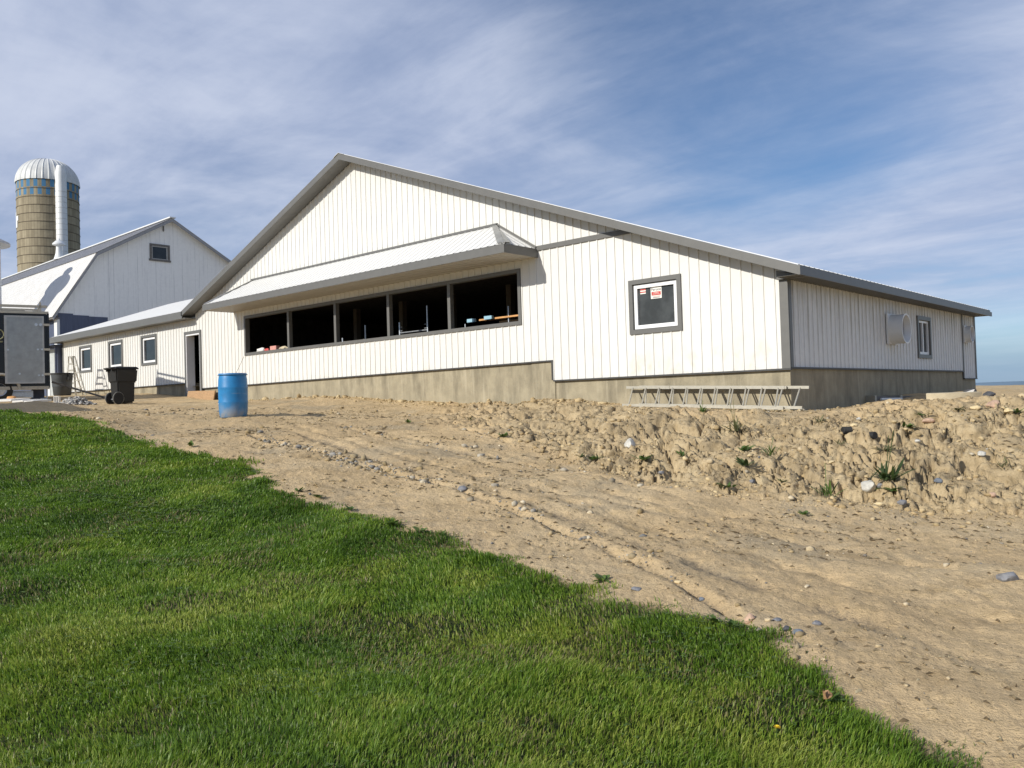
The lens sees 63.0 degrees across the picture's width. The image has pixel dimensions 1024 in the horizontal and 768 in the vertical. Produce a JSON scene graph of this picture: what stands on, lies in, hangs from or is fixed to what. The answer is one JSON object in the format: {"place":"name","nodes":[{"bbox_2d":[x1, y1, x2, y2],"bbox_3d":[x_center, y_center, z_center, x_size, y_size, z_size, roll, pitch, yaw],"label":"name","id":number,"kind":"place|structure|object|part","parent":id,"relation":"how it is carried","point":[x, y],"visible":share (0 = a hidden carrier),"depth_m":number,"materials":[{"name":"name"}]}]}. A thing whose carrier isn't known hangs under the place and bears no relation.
{"place":"outdoors","nodes":[
{"label":"outdoors","id":0,"kind":"place"},
{"bbox_2d":[53,396,60,401],"bbox_3d":[-13.899,0.473,25.504,0.140,0.200,0.200,-2,-1,-11],"label":"concrete block","id":1,"kind":"object","parent":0,"point":[57,398],"depth_m":25.46,"materials":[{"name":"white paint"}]},
{"bbox_2d":[0,408,1014,767],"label":"grass","id":2,"kind":"structure","parent":0,"point":[44,622],"depth_m":4.83,"materials":[{"name":"green plant"}]},
{"bbox_2d":[0,385,1023,767],"bbox_3d":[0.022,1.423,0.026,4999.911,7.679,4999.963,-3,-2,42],"label":"ground","id":3,"kind":"structure","parent":0,"point":[970,601],"depth_m":8.20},
{"bbox_2d":[0,239,9,307],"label":"feed bin","id":4,"kind":"object","parent":3,"relation":"on","point":[4,244],"visible":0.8,"depth_m":44.04,"materials":[{"name":"metal"}]},
{"bbox_2d":[0,398,29,401],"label":"white board","id":5,"kind":"object","parent":3,"relation":"on","point":[6,400],"visible":0.76,"depth_m":23.17,"materials":[{"name":"paint"}]},
{"bbox_2d":[0,302,50,398],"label":"cargo trailer","id":6,"kind":"object","parent":3,"relation":"on","point":[24,351],"visible":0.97,"depth_m":26.53,"materials":[{"name":"metal"}]},
{"bbox_3d":[-15.407,-1.092,26.547,1.256,2.153,0.070,-1,-1,-33],"label":"rear door","id":7,"kind":"part","parent":6,"relation":"part of","materials":[{"name":"metal"}]},
{"bbox_2d":[12,399,40,402],"bbox_3d":[-13.654,0.471,23.504,0.301,0.100,1.016,-2,-1,-3],"label":"white board","id":8,"kind":"object","parent":3,"relation":"on","point":[24,400],"visible":0.63,"depth_m":23.05,"materials":[{"name":"paint"}]},
{"bbox_2d":[13,345,62,395],"bbox_3d":[-21.879,-0.520,39.754,6.100,3.396,2.520,-3,-2,42],"label":"lean to","id":9,"kind":"object","parent":3,"relation":"on","point":[55,358],"visible":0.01,"depth_m":37.23,"materials":[{"name":"metal"}]},
{"bbox_2d":[50,349,54,395],"bbox_3d":[-20.537,-0.326,37.321,0.580,2.427,0.020,-3,-2,42],"label":"door","id":10,"kind":"structure","parent":9,"relation":"in","point":[52,352],"depth_m":37.38,"materials":[{"name":"white metal"}]},
{"bbox_2d":[24,399,51,401],"bbox_3d":[-13.345,0.478,23.503,0.271,0.100,1.014,-2,-1,-3],"label":"white board","id":11,"kind":"object","parent":3,"relation":"on","point":[46,400],"visible":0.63,"depth_m":23.64,"materials":[{"name":"paint"}]},
{"bbox_2d":[14,158,80,272],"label":"silo","id":12,"kind":"object","parent":3,"relation":"on","point":[47,204],"visible":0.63,"depth_m":76.16,"materials":[{"name":"concrete"}]},
{"bbox_2d":[51,373,73,395],"bbox_3d":[-17.254,0.016,32.017,0.878,0.869,0.828,-2,-1,19],"label":"trash can","id":13,"kind":"object","parent":3,"relation":"on","point":[64,379],"visible":0.91,"depth_m":31.74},
{"bbox_2d":[67,356,85,394],"bbox_3d":[-17.517,-0.331,33.878,2.156,1.650,0.604,-3,-2,42],"label":"step ladder","id":14,"kind":"object","parent":3,"relation":"on","point":[74,369],"visible":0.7,"depth_m":33.64,"materials":[{"name":"metal"}]},
{"bbox_2d":[56,396,96,404],"bbox_3d":[-12.834,0.499,24.523,1.733,0.308,1.163,-5,-4,71],"label":"rubble","id":15,"kind":"object","parent":3,"relation":"on","point":[76,400],"visible":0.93,"depth_m":24.35,"materials":[{"name":"stone"}]},
{"bbox_2d":[51,381,104,397],"bbox_3d":[-14.548,0.194,28.011,1.581,0.602,0.300,-1,-1,-31],"label":"ramp plank","id":16,"kind":"object","parent":3,"relation":"on","point":[78,389],"visible":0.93,"depth_m":27.90,"materials":[{"name":"wood"}]},
{"bbox_2d":[1,217,230,344],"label":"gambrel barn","id":17,"kind":"structure","parent":3,"relation":"on","point":[166,261],"depth_m":47.01,"materials":[{"name":"white metal roofing"},{"name":"white metal siding"},{"name":"grey trim"}]},
{"bbox_2d":[149,243,170,262],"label":"window","id":18,"kind":"structure","parent":17,"relation":"in","point":[158,252],"depth_m":47.49,"materials":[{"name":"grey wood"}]},
{"bbox_2d":[103,367,138,403],"bbox_3d":[-11.677,0.054,25.031,0.663,1.123,0.897,-3,-2,41],"label":"wheeled bin","id":19,"kind":"object","parent":3,"relation":"on","point":[121,380],"visible":0.98,"depth_m":24.83,"materials":[{"name":"plastic"}]},
{"bbox_2d":[187,390,215,399],"bbox_3d":[-10.616,0.468,28.459,1.870,0.510,0.130,-3,-2,42],"label":"plywood board","id":20,"kind":"object","parent":3,"relation":"on","point":[207,395],"visible":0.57,"depth_m":28.33,"materials":[{"name":"brown wood"}]},
{"bbox_2d":[218,373,247,417],"bbox_3d":[-5.708,0.234,17.082,0.589,0.897,0.589,-3,-2,42],"label":"barrel","id":21,"kind":"object","parent":3,"relation":"on","point":[232,394],"visible":0.96,"depth_m":16.84,"materials":[{"name":"blue plastic"}]},
{"bbox_2d":[341,504,353,509],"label":"weed","id":22,"kind":"object","parent":3,"relation":"on","point":[349,508],"visible":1,"depth_m":8.90,"materials":[{"name":"green plant"}]},
{"bbox_2d":[383,518,398,524],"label":"weed","id":23,"kind":"object","parent":3,"relation":"on","point":[392,522],"visible":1,"depth_m":8.05,"materials":[{"name":"green plant"}]},
{"bbox_2d":[413,526,428,531],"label":"weed","id":24,"kind":"object","parent":3,"relation":"on","point":[415,528],"visible":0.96,"depth_m":7.81,"materials":[{"name":"green plant"}]},
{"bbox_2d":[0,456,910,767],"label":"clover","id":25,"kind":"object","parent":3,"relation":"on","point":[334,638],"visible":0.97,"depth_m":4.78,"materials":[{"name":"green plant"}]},
{"bbox_2d":[458,485,466,491],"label":"stone","id":26,"kind":"object","parent":3,"relation":"on","point":[463,488],"visible":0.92,"depth_m":9.71,"materials":[{"name":"white stone"}]},
{"bbox_2d":[49,153,991,410],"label":"barn","id":27,"kind":"structure","parent":3,"relation":"on","point":[326,260],"depth_m":19.76,"materials":[{"name":"white metal"}]},
{"bbox_2d":[79,345,91,372],"bbox_3d":[-18.080,-1.061,35.482,1.300,1.140,0.140,-3,-2,42],"label":"window","id":28,"kind":"structure","parent":27,"relation":"in","point":[85,352],"depth_m":35.55,"materials":[{"name":"plastic"}]},
{"bbox_2d":[108,339,122,367],"bbox_3d":[-15.835,-1.172,33.443,1.310,1.140,0.140,-3,-2,42],"label":"window","id":29,"kind":"structure","parent":27,"relation":"in","point":[115,348],"depth_m":33.51,"materials":[{"name":"plastic"}]},
{"bbox_2d":[140,334,156,365],"bbox_3d":[-13.631,-1.280,31.440,1.290,1.140,0.140,-3,-2,42],"label":"window","id":30,"kind":"structure","parent":27,"relation":"in","point":[148,342],"depth_m":31.52,"materials":[{"name":"plastic"}]},
{"bbox_2d":[184,330,204,395],"bbox_3d":[-11.018,-0.721,29.189,1.200,2.260,0.315,-3,-2,42],"label":"doorway","id":31,"kind":"structure","parent":27,"relation":"in","point":[189,350],"depth_m":29.43,"materials":[{"name":"grey metal"}]},
{"bbox_2d":[270,346,279,349],"bbox_3d":[-7.398,-1.111,26.044,0.350,0.150,0.140,-3,-2,42],"label":"carton","id":32,"kind":"object","parent":27,"relation":"on","point":[274,347],"visible":0.56,"depth_m":25.97,"materials":[{"name":"cardboard"}]},
{"bbox_2d":[399,306,428,334],"bbox_3d":[-2.676,-1.204,22.728,1.194,1.750,0.044,-3,-2,42],"label":"scaffold","id":33,"kind":"object","parent":27,"relation":"on","point":[400,332],"visible":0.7,"depth_m":22.44,"materials":[{"name":"silver metal"}]},
{"bbox_2d":[628,274,682,334],"bbox_3d":[2.846,-1.556,16.474,1.200,1.090,0.140,-3,-2,42],"label":"window","id":34,"kind":"structure","parent":27,"relation":"in","point":[655,303],"depth_m":16.48,"materials":[{"name":"plastic"}]},
{"bbox_2d":[916,315,932,358],"bbox_3d":[10.010,-1.129,20.366,0.135,1.020,1.060,-3,-2,42],"label":"window","id":35,"kind":"structure","parent":27,"relation":"in","point":[923,324],"depth_m":20.40,"materials":[{"name":"plastic"}]},
{"bbox_3d":[-0.069,-1.175,20.239,0.032,1.430,0.032,-3,-2,42],"label":"scaffold pole","id":36,"kind":"object","parent":27,"relation":"on","visible":0},
{"bbox_2d":[479,315,517,322],"bbox_3d":[0.146,-1.579,20.162,2.350,0.160,0.300,-3,-2,42],"label":"plank","id":37,"kind":"object","parent":36,"relation":"attached to","point":[506,317],"visible":0.36,"depth_m":20.43,"materials":[{"name":"orange wood"}]},
{"bbox_2d":[467,318,475,322],"bbox_3d":[-1.014,-1.590,20.932,0.260,0.085,0.080,-3,-2,42],"label":"board offcut","id":38,"kind":"object","parent":37,"relation":"on","point":[471,320],"visible":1,"depth_m":20.89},
{"bbox_2d":[484,315,493,319],"bbox_3d":[-0.571,-1.631,20.529,0.260,0.085,0.080,-3,-2,42],"label":"board offcut","id":39,"kind":"object","parent":37,"relation":"on","point":[488,317],"visible":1,"depth_m":20.48,"materials":[{"name":"blue plastic"}]},
{"bbox_2d":[250,394,805,412],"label":"earth clods","id":40,"kind":"object","parent":3,"relation":"on","point":[533,399],"visible":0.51,"depth_m":20.02,"materials":[{"name":"brown soil"}]},
{"bbox_2d":[64,395,1023,757],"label":"straw","id":41,"kind":"object","parent":3,"relation":"on","point":[648,505],"visible":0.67,"depth_m":9.30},
{"bbox_2d":[252,425,836,660],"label":"gravel","id":42,"kind":"structure","parent":3,"relation":"on","point":[515,503],"depth_m":11.01,"materials":[{"name":"beige gravel"}]},
{"bbox_2d":[68,393,1023,732],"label":"pebbles","id":43,"kind":"object","parent":3,"relation":"on","point":[790,497],"visible":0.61,"depth_m":10.51,"materials":[{"name":"grey stone"}]},
{"bbox_2d":[593,573,609,581],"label":"weed","id":44,"kind":"object","parent":3,"relation":"on","point":[601,577],"visible":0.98,"depth_m":6.09,"materials":[{"name":"green plant"}]},
{"bbox_2d":[624,438,634,447],"bbox_3d":[1.777,0.918,12.564,0.155,0.209,0.158,-1,-2,-44],"label":"stone","id":45,"kind":"object","parent":3,"relation":"on","point":[629,442],"visible":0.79,"depth_m":12.53,"materials":[{"name":"white stone"}]},
{"bbox_2d":[631,586,640,590],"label":"stone","id":46,"kind":"object","parent":3,"relation":"on","point":[634,588],"visible":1,"depth_m":5.84,"materials":[{"name":"grey stone"}]},
{"bbox_2d":[630,454,653,459],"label":"weed","id":47,"kind":"object","parent":3,"relation":"on","point":[643,457],"visible":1,"depth_m":11.64,"materials":[{"name":"green plant"}]},
{"bbox_2d":[697,400,707,411],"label":"weed","id":48,"kind":"object","parent":3,"relation":"on","point":[701,409],"visible":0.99,"depth_m":14.03,"materials":[{"name":"green plant"}]},
{"bbox_2d":[701,614,720,622],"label":"weed","id":49,"kind":"object","parent":3,"relation":"on","point":[713,618],"visible":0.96,"depth_m":5.16,"materials":[{"name":"green plant"}]},
{"bbox_2d":[622,386,808,409],"bbox_3d":[3.572,0.231,15.345,3.782,0.515,0.545,-3,-2,42],"label":"extension ladder","id":50,"kind":"object","parent":3,"relation":"on","point":[697,405],"visible":0.98,"depth_m":15.16,"materials":[{"name":"metal"}]},
{"bbox_2d":[718,482,736,487],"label":"weed","id":51,"kind":"object","parent":3,"relation":"on","point":[728,485],"visible":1,"depth_m":10.13,"materials":[{"name":"green plant"}]},
{"bbox_2d":[722,619,744,627],"bbox_3d":[1.339,1.458,5.080,0.118,0.044,0.107,-2,-1,-10],"label":"weed","id":52,"kind":"object","parent":3,"relation":"on","point":[731,622],"visible":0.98,"depth_m":5.09,"materials":[{"name":"green plant"}]},
{"bbox_2d":[721,402,748,430],"bbox_3d":[3.359,0.478,12.561,0.509,0.471,0.383,-2,-1,3],"label":"weed","id":53,"kind":"object","parent":3,"relation":"on","point":[736,426],"visible":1,"depth_m":12.57,"materials":[{"name":"green plant"}]},
{"bbox_2d":[458,395,1023,520],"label":"earth clods","id":54,"kind":"object","parent":3,"relation":"on","point":[833,498],"visible":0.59,"depth_m":11.17,"materials":[{"name":"brown soil"}]},
{"bbox_2d":[734,456,758,465],"bbox_3d":[3.023,0.989,10.768,0.326,0.139,0.346,-2,-1,21],"label":"weed","id":55,"kind":"object","parent":3,"relation":"on","point":[741,461],"visible":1,"depth_m":10.74,"materials":[{"name":"green plant"}]},
{"bbox_2d":[738,445,754,449],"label":"weed","id":56,"kind":"object","parent":3,"relation":"on","point":[743,447],"visible":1,"depth_m":11.63,"materials":[{"name":"green plant"}]},
{"bbox_2d":[744,613,754,623],"bbox_3d":[1.518,1.498,5.327,0.074,0.072,0.056,-2,-1,0],"label":"stone","id":57,"kind":"object","parent":3,"relation":"on","point":[750,616],"visible":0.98,"depth_m":5.31,"materials":[{"name":"beige stone"}]},
{"bbox_2d":[759,439,779,454],"bbox_3d":[3.429,0.833,11.140,0.277,0.247,0.292,-1,-1,-36],"label":"weed","id":58,"kind":"object","parent":3,"relation":"on","point":[769,451],"visible":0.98,"depth_m":11.11,"materials":[{"name":"green plant"}]},
{"bbox_2d":[772,617,781,620],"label":"stone","id":59,"kind":"object","parent":3,"relation":"on","point":[777,619],"visible":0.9,"depth_m":5.24,"materials":[{"name":"grey stone"}]},
{"bbox_2d":[783,625,791,631],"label":"stone","id":60,"kind":"object","parent":3,"relation":"on","point":[786,627],"visible":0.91,"depth_m":4.99,"materials":[{"name":"grey stone"}]},
{"bbox_2d":[798,510,812,514],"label":"weed","id":61,"kind":"object","parent":3,"relation":"on","point":[804,512],"visible":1,"depth_m":9.03,"materials":[{"name":"green plant"}]},
{"bbox_2d":[812,620,821,625],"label":"stone","id":62,"kind":"object","parent":3,"relation":"on","point":[817,622],"visible":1,"depth_m":5.13,"materials":[{"name":"grey stone"}]},
{"bbox_2d":[805,689,833,700],"bbox_3d":[1.482,1.502,4.051,0.130,0.042,0.122,-1,-1,-21],"label":"weed","id":63,"kind":"object","parent":3,"relation":"on","point":[812,693],"visible":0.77,"depth_m":4.04,"materials":[{"name":"green plant"}]},
{"bbox_2d":[811,466,844,496],"bbox_3d":[3.655,1.100,9.610,0.361,0.386,0.319,-2,-1,-3],"label":"weed","id":64,"kind":"object","parent":3,"relation":"on","point":[828,491],"visible":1,"depth_m":9.53,"materials":[{"name":"green plant"}]},
{"bbox_2d":[823,690,832,698],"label":"dead leaf","id":65,"kind":"object","parent":3,"relation":"on","point":[827,694],"visible":1,"depth_m":3.95,"materials":[{"name":"beige plant"}]},
{"bbox_2d":[827,691,847,700],"bbox_3d":[1.533,1.500,4.004,0.125,0.034,0.102,-1,-1,-26],"label":"weed","id":66,"kind":"object","parent":3,"relation":"on","point":[835,696],"visible":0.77,"depth_m":4.01,"materials":[{"name":"green plant"}]},
{"bbox_2d":[841,426,852,433],"bbox_3d":[4.720,0.655,11.766,0.130,0.110,0.110,-2,-1,-6],"label":"stone","id":67,"kind":"object","parent":3,"relation":"on","point":[845,430],"visible":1,"depth_m":11.72,"materials":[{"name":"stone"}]},
{"bbox_2d":[861,480,875,492],"bbox_3d":[4.334,1.245,10.142,0.162,0.157,0.147,-2,-1,28],"label":"stone","id":68,"kind":"object","parent":3,"relation":"on","point":[868,486],"visible":1,"depth_m":10.10,"materials":[{"name":"white stone"}]},
{"bbox_2d":[869,432,877,438],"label":"stone","id":69,"kind":"object","parent":3,"relation":"on","point":[873,435],"visible":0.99,"depth_m":11.54,"materials":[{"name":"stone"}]},
{"bbox_2d":[871,445,896,450],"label":"weed","id":70,"kind":"object","parent":3,"relation":"on","point":[887,447],"visible":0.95,"depth_m":10.98,"materials":[{"name":"green plant"}]},
{"bbox_2d":[866,395,910,402],"bbox_3d":[8.868,0.312,18.207,3.539,0.204,0.483,-1,-1,-31],"label":"metal frame","id":71,"kind":"object","parent":3,"relation":"on","point":[872,398],"visible":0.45,"depth_m":17.29,"materials":[{"name":"grey metal"}]},
{"bbox_2d":[863,430,915,479],"bbox_3d":[4.516,0.857,10.061,0.576,0.602,0.606,-1,-1,-22],"label":"weed","id":72,"kind":"object","parent":3,"relation":"on","point":[882,475],"visible":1,"depth_m":10.01,"materials":[{"name":"green plant"}]},
{"bbox_2d":[876,486,904,490],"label":"weed","id":73,"kind":"object","parent":3,"relation":"on","point":[892,489],"visible":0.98,"depth_m":9.88,"materials":[{"name":"green plant"}]},
{"bbox_2d":[897,500,906,504],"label":"stone","id":74,"kind":"object","parent":3,"relation":"on","point":[901,502],"visible":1,"depth_m":9.49,"materials":[{"name":"grey stone"}]},
{"bbox_2d":[902,422,918,427],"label":"weed","id":75,"kind":"object","parent":3,"relation":"on","point":[910,425],"visible":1,"depth_m":11.69,"materials":[{"name":"green plant"}]},
{"bbox_2d":[922,418,934,422],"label":"stone","id":76,"kind":"object","parent":3,"relation":"on","point":[927,420],"visible":1,"depth_m":12.27,"materials":[{"name":"stone"}]},
{"bbox_2d":[934,478,942,482],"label":"stone","id":77,"kind":"object","parent":3,"relation":"on","point":[938,480],"visible":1,"depth_m":9.81,"materials":[{"name":"grey stone"}]},
{"bbox_2d":[926,392,981,399],"bbox_3d":[7.623,0.206,14.389,0.930,0.125,0.224,-2,-1,5],"label":"kerb piece","id":78,"kind":"object","parent":3,"relation":"on","point":[945,396],"visible":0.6,"depth_m":14.32,"materials":[{"name":"beige concrete"}]},
{"bbox_2d":[970,405,980,409],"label":"stone","id":79,"kind":"object","parent":3,"relation":"on","point":[975,407],"visible":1,"depth_m":12.15,"materials":[{"name":"beige stone"}]},
{"bbox_2d":[977,451,985,456],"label":"stone","id":80,"kind":"object","parent":3,"relation":"on","point":[981,453],"visible":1,"depth_m":10.63,"materials":[{"name":"white stone"}]},
{"bbox_2d":[983,391,995,395],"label":"stone","id":81,"kind":"object","parent":3,"relation":"on","point":[988,393],"visible":0.73,"depth_m":16.28,"materials":[{"name":"grey stone"}]},
{"bbox_2d":[986,400,999,407],"bbox_3d":[7.240,0.315,12.580,0.217,0.156,0.183,-2,-1,-7],"label":"stone","id":82,"kind":"object","parent":3,"relation":"on","point":[992,403],"visible":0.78,"depth_m":12.52,"materials":[{"name":"stone"}]},
{"bbox_2d":[998,457,1014,466],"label":"weed","id":83,"kind":"object","parent":3,"relation":"on","point":[1004,464],"visible":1,"depth_m":10.33,"materials":[{"name":"green plant"}]},
{"bbox_2d":[996,572,1018,581],"bbox_3d":[3.570,1.391,6.014,0.152,0.087,0.121,-2,-1,8],"label":"stone","id":84,"kind":"object","parent":3,"relation":"on","point":[1007,576],"visible":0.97,"depth_m":5.97,"materials":[{"name":"grey stone"}]},
{"bbox_2d":[1003,408,1013,413],"bbox_3d":[7.158,0.385,12.032,0.130,0.093,0.130,-1,-2,-40],"label":"stone","id":85,"kind":"object","parent":3,"relation":"on","point":[1008,410],"visible":1,"depth_m":11.99,"materials":[{"name":"beige stone"}]},
{"bbox_2d":[1006,407,1023,412],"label":"weed","id":86,"kind":"object","parent":3,"relation":"on","point":[1017,410],"visible":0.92,"depth_m":11.98,"materials":[{"name":"green plant"}]},
{"bbox_2d":[0,0,1023,382],"label":"sky","id":87,"kind":"structure","parent":0,"point":[878,141],"materials":[{"name":"blue"}]},
{"bbox_2d":[976,381,1023,385],"bbox_3d":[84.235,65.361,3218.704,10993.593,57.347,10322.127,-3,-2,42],"label":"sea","id":88,"kind":"structure","parent":0,"point":[1004,383],"depth_m":3923.80,"materials":[{"name":"blue liquid"}]}
]}

